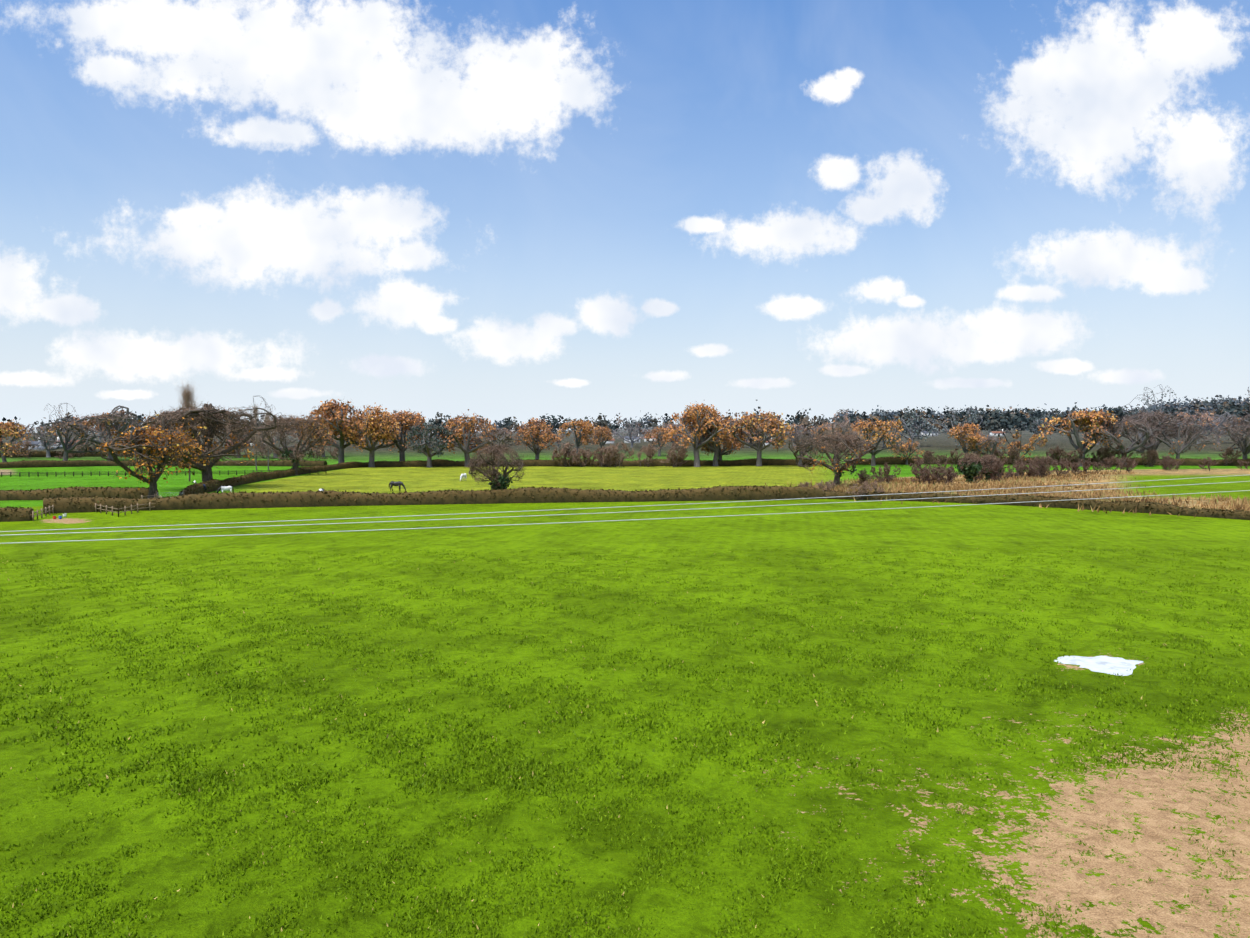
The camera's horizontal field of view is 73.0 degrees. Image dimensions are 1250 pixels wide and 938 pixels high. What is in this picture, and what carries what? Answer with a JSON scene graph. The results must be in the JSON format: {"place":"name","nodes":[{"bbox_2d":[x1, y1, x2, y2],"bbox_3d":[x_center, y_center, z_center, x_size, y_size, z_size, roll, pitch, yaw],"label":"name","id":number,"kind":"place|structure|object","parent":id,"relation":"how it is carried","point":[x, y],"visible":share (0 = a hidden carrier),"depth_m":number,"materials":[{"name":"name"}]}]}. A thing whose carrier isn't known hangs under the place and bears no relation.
{"place":"outdoors","nodes":[
{"label":"outdoors","id":0,"kind":"place"},
{"bbox_2d":[0,506,34,521],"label":"hedge","id":1,"kind":"object","parent":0,"point":[10,514],"visible":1,"depth_m":99.92,"materials":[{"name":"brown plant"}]},
{"bbox_2d":[217,486,233,492],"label":"pied white horse","id":2,"kind":"object","parent":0,"point":[226,488],"visible":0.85,"depth_m":141.46,"materials":[{"name":"grey"}]},
{"bbox_2d":[389,481,405,490],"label":"black horse","id":3,"kind":"object","parent":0,"point":[393,483],"visible":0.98,"depth_m":153.93},
{"bbox_2d":[2,400,851,435],"bbox_3d":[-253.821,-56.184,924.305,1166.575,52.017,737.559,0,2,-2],"label":"distant trees","id":4,"kind":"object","parent":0,"point":[800,419],"depth_m":877.03,"materials":[{"name":"plant"}]},
{"bbox_2d":[0,418,1249,937],"bbox_3d":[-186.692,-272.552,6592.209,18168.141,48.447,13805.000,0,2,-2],"label":"ground","id":5,"kind":"structure","parent":0,"point":[1106,888],"depth_m":32.56,"materials":[{"name":"green plant"}]},
{"bbox_2d":[0,420,34,461],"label":"orange oak","id":6,"kind":"object","parent":5,"relation":"on","point":[11,429],"visible":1,"depth_m":266.01,"materials":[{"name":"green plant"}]},
{"bbox_2d":[15,422,34,440],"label":"ridge tree","id":7,"kind":"object","parent":5,"relation":"on","point":[30,430],"visible":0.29,"depth_m":456.10,"materials":[{"name":"plant"}]},
{"bbox_2d":[16,437,43,449],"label":"house","id":8,"kind":"structure","parent":5,"relation":"on","point":[37,443],"depth_m":390.57,"materials":[{"name":"stone"}]},
{"bbox_2d":[32,505,53,520],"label":"pen fence","id":9,"kind":"object","parent":5,"relation":"on","point":[45,512],"visible":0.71,"depth_m":104.92,"materials":[{"name":"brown wood"}]},
{"bbox_2d":[21,425,72,456],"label":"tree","id":10,"kind":"object","parent":5,"relation":"on","point":[45,444],"visible":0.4,"depth_m":322.89,"materials":[{"name":"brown plant"}]},
{"bbox_2d":[44,403,81,439],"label":"ridge tree","id":11,"kind":"object","parent":5,"relation":"on","point":[59,412],"visible":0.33,"depth_m":482.22,"materials":[{"name":"plant"}]},
{"bbox_2d":[31,420,100,460],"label":"bare oak","id":12,"kind":"object","parent":5,"relation":"on","point":[67,425],"visible":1,"depth_m":288.53,"materials":[{"name":"brown plant"}]},
{"bbox_2d":[0,486,158,500],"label":"hedge","id":13,"kind":"object","parent":5,"relation":"on","point":[82,491],"visible":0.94,"depth_m":133.26,"materials":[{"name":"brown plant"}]},
{"bbox_2d":[63,405,139,460],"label":"oak","id":14,"kind":"object","parent":5,"relation":"on","point":[116,417],"visible":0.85,"depth_m":300.54,"materials":[{"name":"brown plant"}]},
{"bbox_2d":[90,422,114,441],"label":"ridge tree","id":15,"kind":"object","parent":5,"relation":"on","point":[103,429],"visible":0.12,"depth_m":493.14,"materials":[{"name":"plant"}]},
{"bbox_2d":[95,503,118,516],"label":"pen fence","id":16,"kind":"object","parent":5,"relation":"on","point":[106,510],"visible":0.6,"depth_m":108.83,"materials":[{"name":"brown wood"}]},
{"bbox_2d":[0,450,234,457],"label":"hedge","id":17,"kind":"object","parent":5,"relation":"on","point":[43,453],"visible":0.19,"depth_m":326.74,"materials":[{"name":"brown plant"}]},
{"bbox_2d":[119,502,155,514],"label":"pen fence","id":18,"kind":"object","parent":5,"relation":"on","point":[137,508],"visible":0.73,"depth_m":111.47,"materials":[{"name":"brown wood"}]},
{"bbox_2d":[97,422,205,498],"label":"autumn oak","id":19,"kind":"object","parent":5,"relation":"on","point":[151,442],"visible":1,"depth_m":129.55,"materials":[{"name":"orange plant"}]},
{"bbox_2d":[141,494,161,498],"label":"pen fence","id":20,"kind":"object","parent":5,"relation":"on","point":[154,495],"visible":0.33,"depth_m":128.68,"materials":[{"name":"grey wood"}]},
{"bbox_2d":[0,470,325,476],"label":"dark paddock fence","id":21,"kind":"object","parent":5,"relation":"on","point":[185,472],"visible":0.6,"depth_m":211.70,"materials":[{"name":"wood"}]},
{"bbox_2d":[0,459,326,467],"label":"hedge","id":22,"kind":"object","parent":5,"relation":"on","point":[47,463],"visible":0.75,"depth_m":271.05,"materials":[{"name":"brown plant"}]},
{"bbox_2d":[156,490,183,495],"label":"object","id":23,"kind":"structure","parent":5,"relation":"on","point":[171,492],"depth_m":133.73,"materials":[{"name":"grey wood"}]},
{"bbox_2d":[4,440,344,460],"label":"scrub","id":24,"kind":"object","parent":5,"relation":"on","point":[70,455],"visible":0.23,"depth_m":318.38,"materials":[{"name":"brown plant"}]},
{"bbox_2d":[175,382,206,480],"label":"poplar","id":25,"kind":"object","parent":5,"relation":"on","point":[187,397],"visible":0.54,"depth_m":187.21,"materials":[{"name":"brown plant"}]},
{"bbox_2d":[132,401,276,481],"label":"tree","id":26,"kind":"object","parent":5,"relation":"on","point":[204,415],"visible":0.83,"depth_m":159.07,"materials":[{"name":"brown plant"}]},
{"bbox_2d":[194,423,219,445],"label":"tree","id":27,"kind":"object","parent":5,"relation":"on","point":[200,430],"visible":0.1,"depth_m":331.29,"materials":[{"name":"brown plant"}]},
{"bbox_2d":[215,419,261,457],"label":"tree","id":28,"kind":"object","parent":5,"relation":"on","point":[237,440],"visible":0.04,"depth_m":332.74,"materials":[{"name":"brown plant"}]},
{"bbox_2d":[249,402,261,470],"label":"poplar","id":29,"kind":"object","parent":5,"relation":"on","point":[258,438],"visible":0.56,"depth_m":242.13,"materials":[{"name":"brown plant"}]},
{"bbox_2d":[242,395,285,440],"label":"ridge tree","id":30,"kind":"object","parent":5,"relation":"on","point":[264,411],"visible":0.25,"depth_m":534.55,"materials":[{"name":"plant"}]},
{"bbox_2d":[257,409,276,469],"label":"poplar","id":31,"kind":"object","parent":5,"relation":"on","point":[266,416],"visible":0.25,"depth_m":242.52,"materials":[{"name":"brown plant"}]},
{"bbox_2d":[179,461,368,495],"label":"hedge","id":32,"kind":"object","parent":5,"relation":"on","point":[215,484],"visible":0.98,"depth_m":187.85,"materials":[{"name":"brown plant"}]},
{"bbox_2d":[248,425,308,457],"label":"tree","id":33,"kind":"object","parent":5,"relation":"on","point":[275,455],"visible":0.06,"depth_m":334.18,"materials":[{"name":"brown plant"}]},
{"bbox_2d":[257,413,332,475],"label":"oak","id":34,"kind":"object","parent":5,"relation":"on","point":[296,423],"visible":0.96,"depth_m":214.78,"materials":[{"name":"brown plant"}]},
{"bbox_2d":[297,422,339,456],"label":"tree","id":35,"kind":"object","parent":5,"relation":"on","point":[319,441],"visible":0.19,"depth_m":340.77,"materials":[{"name":"brown plant"}]},
{"bbox_2d":[302,399,377,462],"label":"pasture tree","id":36,"kind":"object","parent":5,"relation":"on","point":[335,414],"visible":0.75,"depth_m":263.80,"materials":[{"name":"orange plant"}]},
{"bbox_2d":[337,402,406,466],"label":"pasture tree","id":37,"kind":"object","parent":5,"relation":"on","point":[379,421],"visible":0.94,"depth_m":266.39,"materials":[{"name":"orange plant"}]},
{"bbox_2d":[372,410,438,460],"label":"pasture tree","id":38,"kind":"object","parent":5,"relation":"on","point":[402,419],"visible":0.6,"depth_m":278.53,"materials":[{"name":"orange plant"}]},
{"bbox_2d":[405,421,456,466],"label":"pasture tree","id":39,"kind":"object","parent":5,"relation":"on","point":[422,447],"visible":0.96,"depth_m":268.40,"materials":[{"name":"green plant"}]},
{"bbox_2d":[43,485,822,513],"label":"hedge","id":40,"kind":"object","parent":5,"relation":"on","point":[271,499],"visible":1,"depth_m":123.98,"materials":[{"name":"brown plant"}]},
{"bbox_2d":[437,409,496,466],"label":"pasture tree","id":41,"kind":"object","parent":5,"relation":"on","point":[456,423],"visible":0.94,"depth_m":274.17,"materials":[{"name":"orange plant"}]},
{"bbox_2d":[466,442,527,489],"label":"bush","id":42,"kind":"object","parent":5,"relation":"on","point":[490,472],"visible":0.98,"depth_m":127.76,"materials":[{"name":"brown plant"}]},
{"bbox_2d":[474,425,525,466],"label":"pasture tree","id":43,"kind":"object","parent":5,"relation":"on","point":[504,432],"visible":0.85,"depth_m":275.27,"materials":[{"name":"brown plant"}]},
{"bbox_2d":[513,417,562,459],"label":"pasture tree","id":44,"kind":"object","parent":5,"relation":"on","point":[532,428],"visible":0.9,"depth_m":282.55,"materials":[{"name":"orange plant"}]},
{"bbox_2d":[557,420,599,454],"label":"tree","id":45,"kind":"object","parent":5,"relation":"on","point":[580,436],"visible":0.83,"depth_m":371.77,"materials":[{"name":"orange plant"}]},
{"bbox_2d":[375,458,814,466],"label":"hedge","id":46,"kind":"object","parent":5,"relation":"on","point":[538,462],"visible":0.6,"depth_m":282.38,"materials":[{"name":"brown plant"}]},
{"bbox_2d":[589,426,612,453],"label":"tree","id":47,"kind":"object","parent":5,"relation":"on","point":[605,432],"visible":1,"depth_m":362.26,"materials":[{"name":"brown plant"}]},
{"bbox_2d":[604,438,614,443],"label":"house","id":48,"kind":"structure","parent":5,"relation":"on","point":[611,441],"depth_m":539.98,"materials":[{"name":"ceramic"}]},
{"bbox_2d":[550,440,687,467],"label":"bushes","id":49,"kind":"object","parent":5,"relation":"on","point":[614,457],"visible":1,"depth_m":275.29,"materials":[{"name":"brown plant"}]},
{"bbox_2d":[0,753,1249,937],"bbox_3d":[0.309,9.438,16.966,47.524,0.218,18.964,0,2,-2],"label":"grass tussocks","id":50,"kind":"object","parent":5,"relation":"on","point":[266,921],"depth_m":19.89,"materials":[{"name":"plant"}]},
{"bbox_2d":[612,418,651,446],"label":"ridge tree","id":51,"kind":"object","parent":5,"relation":"on","point":[629,428],"visible":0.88,"depth_m":474.71,"materials":[{"name":"plant"}]},
{"bbox_2d":[624,435,639,442],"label":"house","id":52,"kind":"structure","parent":5,"relation":"on","point":[636,438],"depth_m":555.11,"materials":[{"name":"stone"}]},
{"bbox_2d":[644,435,657,441],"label":"house","id":53,"kind":"structure","parent":5,"relation":"on","point":[653,439],"depth_m":586.77,"materials":[{"name":"ceramic"}]},
{"bbox_2d":[645,426,669,455],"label":"tree","id":54,"kind":"object","parent":5,"relation":"on","point":[660,438],"visible":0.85,"depth_m":362.96,"materials":[{"name":"brown plant"}]},
{"bbox_2d":[656,423,689,446],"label":"ridge tree","id":55,"kind":"object","parent":5,"relation":"on","point":[672,424],"visible":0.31,"depth_m":450.13,"materials":[{"name":"plant"}]},
{"bbox_2d":[663,401,733,466],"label":"pasture tree","id":56,"kind":"object","parent":5,"relation":"on","point":[696,415],"visible":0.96,"depth_m":275.83,"materials":[{"name":"orange plant"}]},
{"bbox_2d":[692,411,737,465],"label":"tall oak","id":57,"kind":"object","parent":5,"relation":"on","point":[714,447],"visible":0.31,"depth_m":281.88,"materials":[{"name":"brown plant"}]},
{"bbox_2d":[691,417,746,459],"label":"pasture tree","id":58,"kind":"object","parent":5,"relation":"on","point":[730,449],"visible":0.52,"depth_m":284.58,"materials":[{"name":"brown plant"}]},
{"bbox_2d":[740,428,757,447],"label":"ridge tree","id":59,"kind":"object","parent":5,"relation":"on","point":[748,432],"visible":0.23,"depth_m":464.58,"materials":[{"name":"plant"}]},
{"bbox_2d":[724,409,794,465],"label":"orange oak","id":60,"kind":"object","parent":5,"relation":"on","point":[768,421],"visible":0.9,"depth_m":278.47,"materials":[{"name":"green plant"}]},
{"bbox_2d":[785,423,805,445],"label":"ridge tree","id":61,"kind":"object","parent":5,"relation":"on","point":[796,426],"visible":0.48,"depth_m":471.43,"materials":[{"name":"plant"}]},
{"bbox_2d":[784,430,820,465],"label":"pasture tree","id":62,"kind":"object","parent":5,"relation":"on","point":[807,435],"visible":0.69,"depth_m":277.46,"materials":[{"name":"brown plant"}]},
{"bbox_2d":[810,424,844,436],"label":"ridge tree","id":63,"kind":"object","parent":5,"relation":"on","point":[813,427],"visible":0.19,"depth_m":460.92,"materials":[{"name":"plant"}]},
{"bbox_2d":[792,431,876,484],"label":"bare oak","id":64,"kind":"object","parent":5,"relation":"on","point":[837,469],"visible":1,"depth_m":163.71,"materials":[{"name":"brown plant"}]},
{"bbox_2d":[812,420,864,462],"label":"pasture tree","id":65,"kind":"object","parent":5,"relation":"on","point":[821,428],"visible":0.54,"depth_m":271.14,"materials":[{"name":"brown plant"}]},
{"bbox_2d":[799,480,883,500],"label":"scrub hedge","id":66,"kind":"object","parent":5,"relation":"on","point":[865,487],"visible":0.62,"depth_m":132.90,"materials":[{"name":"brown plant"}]},
{"bbox_2d":[826,409,859,436],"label":"ridge tree","id":67,"kind":"object","parent":5,"relation":"on","point":[845,417],"visible":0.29,"depth_m":462.96,"materials":[{"name":"plant"}]},
{"bbox_2d":[840,417,907,465],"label":"pasture tree","id":68,"kind":"object","parent":5,"relation":"on","point":[880,426],"visible":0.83,"depth_m":277.46,"materials":[{"name":"orange plant"}]},
{"bbox_2d":[869,429,900,446],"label":"ridge tree","id":69,"kind":"object","parent":5,"relation":"on","point":[889,432],"visible":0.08,"depth_m":462.42,"materials":[{"name":"plant"}]},
{"bbox_2d":[891,438,924,464],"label":"tree","id":70,"kind":"object","parent":5,"relation":"on","point":[910,448],"visible":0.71,"depth_m":289.69,"materials":[{"name":"brown plant"}]},
{"bbox_2d":[890,411,933,445],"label":"ridge tree","id":71,"kind":"object","parent":5,"relation":"on","point":[920,422],"visible":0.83,"depth_m":469.91,"materials":[{"name":"plant"}]},
{"bbox_2d":[919,430,937,435],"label":"house","id":72,"kind":"structure","parent":5,"relation":"on","point":[927,433],"depth_m":694.81,"materials":[{"name":"stone"}]},
{"bbox_2d":[925,406,982,446],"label":"ridge tree","id":73,"kind":"object","parent":5,"relation":"on","point":[973,417],"visible":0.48,"depth_m":460.88,"materials":[{"name":"plant"}]},
{"bbox_2d":[857,454,1072,486],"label":"marsh edge scrub","id":74,"kind":"object","parent":5,"relation":"on","point":[1038,467],"visible":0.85,"depth_m":184.66,"materials":[{"name":"brown plant"}]},
{"bbox_2d":[947,423,989,458],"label":"tree","id":75,"kind":"object","parent":5,"relation":"on","point":[972,429],"visible":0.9,"depth_m":285.15,"materials":[{"name":"orange plant"}]},
{"bbox_2d":[954,451,982,482],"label":"scrub bush","id":76,"kind":"object","parent":5,"relation":"on","point":[970,467],"visible":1,"depth_m":182.55,"materials":[{"name":"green plant"}]},
{"bbox_2d":[968,436,1002,454],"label":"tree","id":77,"kind":"object","parent":5,"relation":"on","point":[993,440],"visible":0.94,"depth_m":281.33,"materials":[{"name":"brown plant"}]},
{"bbox_2d":[978,454,1003,481],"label":"bush","id":78,"kind":"object","parent":5,"relation":"on","point":[986,459],"visible":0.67,"depth_m":188.21,"materials":[{"name":"brown plant"}]},
{"bbox_2d":[989,429,1004,435],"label":"house","id":79,"kind":"structure","parent":5,"relation":"on","point":[994,433],"depth_m":674.74,"materials":[{"name":"ceramic"}]},
{"bbox_2d":[765,470,1249,516],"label":"marsh rushes","id":80,"kind":"object","parent":5,"relation":"on","point":[1238,503],"visible":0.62,"depth_m":153.28,"materials":[{"name":"plant"}]},
{"bbox_2d":[989,429,1046,459],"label":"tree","id":81,"kind":"object","parent":5,"relation":"on","point":[1025,446],"visible":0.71,"depth_m":286.54,"materials":[{"name":"brown plant"}]},
{"bbox_2d":[823,490,1249,519],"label":"hedge","id":82,"kind":"object","parent":5,"relation":"on","point":[1153,507],"visible":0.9,"depth_m":118.60,"materials":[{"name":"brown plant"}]},
{"bbox_2d":[1030,413,1060,443],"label":"ridge tree","id":83,"kind":"object","parent":5,"relation":"on","point":[1037,423],"visible":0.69,"depth_m":472.16,"materials":[{"name":"plant"}]},
{"bbox_2d":[855,456,1249,465],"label":"hedge","id":84,"kind":"object","parent":5,"relation":"on","point":[892,460],"visible":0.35,"depth_m":282.45,"materials":[{"name":"brown plant"}]},
{"bbox_2d":[1037,408,1117,466],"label":"orange oak","id":85,"kind":"object","parent":5,"relation":"on","point":[1092,421],"visible":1,"depth_m":273.47,"materials":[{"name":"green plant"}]},
{"bbox_2d":[915,442,1242,466],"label":"scrub","id":86,"kind":"object","parent":5,"relation":"on","point":[1056,454],"visible":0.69,"depth_m":275.88,"materials":[{"name":"brown plant"}]},
{"bbox_2d":[1054,656,1142,675],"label":"puddle","id":87,"kind":"object","parent":5,"relation":"on","point":[1110,665],"visible":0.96,"depth_m":37.55,"materials":[{"name":"liquid"}]},
{"bbox_2d":[1090,418,1156,464],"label":"dark tree","id":88,"kind":"object","parent":5,"relation":"on","point":[1113,433],"visible":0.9,"depth_m":268.91,"materials":[{"name":"brown plant"}]},
{"bbox_2d":[1122,418,1153,440],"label":"ridge tree","id":89,"kind":"object","parent":5,"relation":"on","point":[1140,435],"visible":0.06,"depth_m":472.03,"materials":[{"name":"plant"}]},
{"bbox_2d":[1122,384,1181,441],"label":"ridge tree","id":90,"kind":"object","parent":5,"relation":"on","point":[1148,398],"visible":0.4,"depth_m":479.64,"materials":[{"name":"plant"}]},
{"bbox_2d":[1123,409,1182,456],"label":"dark tree","id":91,"kind":"object","parent":5,"relation":"on","point":[1145,417],"visible":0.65,"depth_m":276.42,"materials":[{"name":"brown plant"}]},
{"bbox_2d":[1069,455,1249,472],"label":"hedge","id":92,"kind":"object","parent":5,"relation":"on","point":[1166,462],"visible":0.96,"depth_m":235.42,"materials":[{"name":"brown plant"}]},
{"bbox_2d":[1137,416,1222,458],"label":"dark tree","id":93,"kind":"object","parent":5,"relation":"on","point":[1186,429],"visible":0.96,"depth_m":271.72,"materials":[{"name":"brown plant"}]},
{"bbox_2d":[1174,410,1230,443],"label":"ridge tree","id":94,"kind":"object","parent":5,"relation":"on","point":[1206,415],"visible":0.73,"depth_m":468.37,"materials":[{"name":"plant"}]},
{"bbox_2d":[1192,410,1236,443],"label":"ridge tree","id":95,"kind":"object","parent":5,"relation":"on","point":[1217,421],"visible":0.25,"depth_m":469.25,"materials":[{"name":"plant"}]},
{"bbox_2d":[1193,387,1249,435],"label":"ridge tree","id":96,"kind":"object","parent":5,"relation":"on","point":[1221,410],"visible":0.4,"depth_m":498.43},
{"bbox_2d":[1204,413,1249,458],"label":"dark tree","id":97,"kind":"object","parent":5,"relation":"on","point":[1242,429],"visible":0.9,"depth_m":265.90,"materials":[{"name":"grey plant"}]},
{"bbox_2d":[1224,401,1249,439],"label":"dark tree","id":98,"kind":"object","parent":5,"relation":"on","point":[1246,417],"visible":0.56,"depth_m":270.08,"materials":[{"name":"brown plant"}]},
{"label":"power line pole","id":99,"kind":"object","parent":5,"relation":"on","visible":0},
{"bbox_2d":[0,475,1249,543],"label":"power line conductors","id":100,"kind":"object","parent":99,"relation":"attached to","point":[588,513],"visible":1,"depth_m":18.40,"materials":[{"name":"silver metal"}]},
{"bbox_2d":[0,0,1249,432],"label":"sky","id":101,"kind":"structure","parent":0,"point":[498,210],"materials":[{"name":"blue"}]},
{"bbox_2d":[832,394,1249,433],"bbox_3d":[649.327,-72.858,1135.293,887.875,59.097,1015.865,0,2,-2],"label":"distant forest","id":102,"kind":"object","parent":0,"point":[995,419],"depth_m":870.94,"materials":[{"name":"plant"}]}
]}

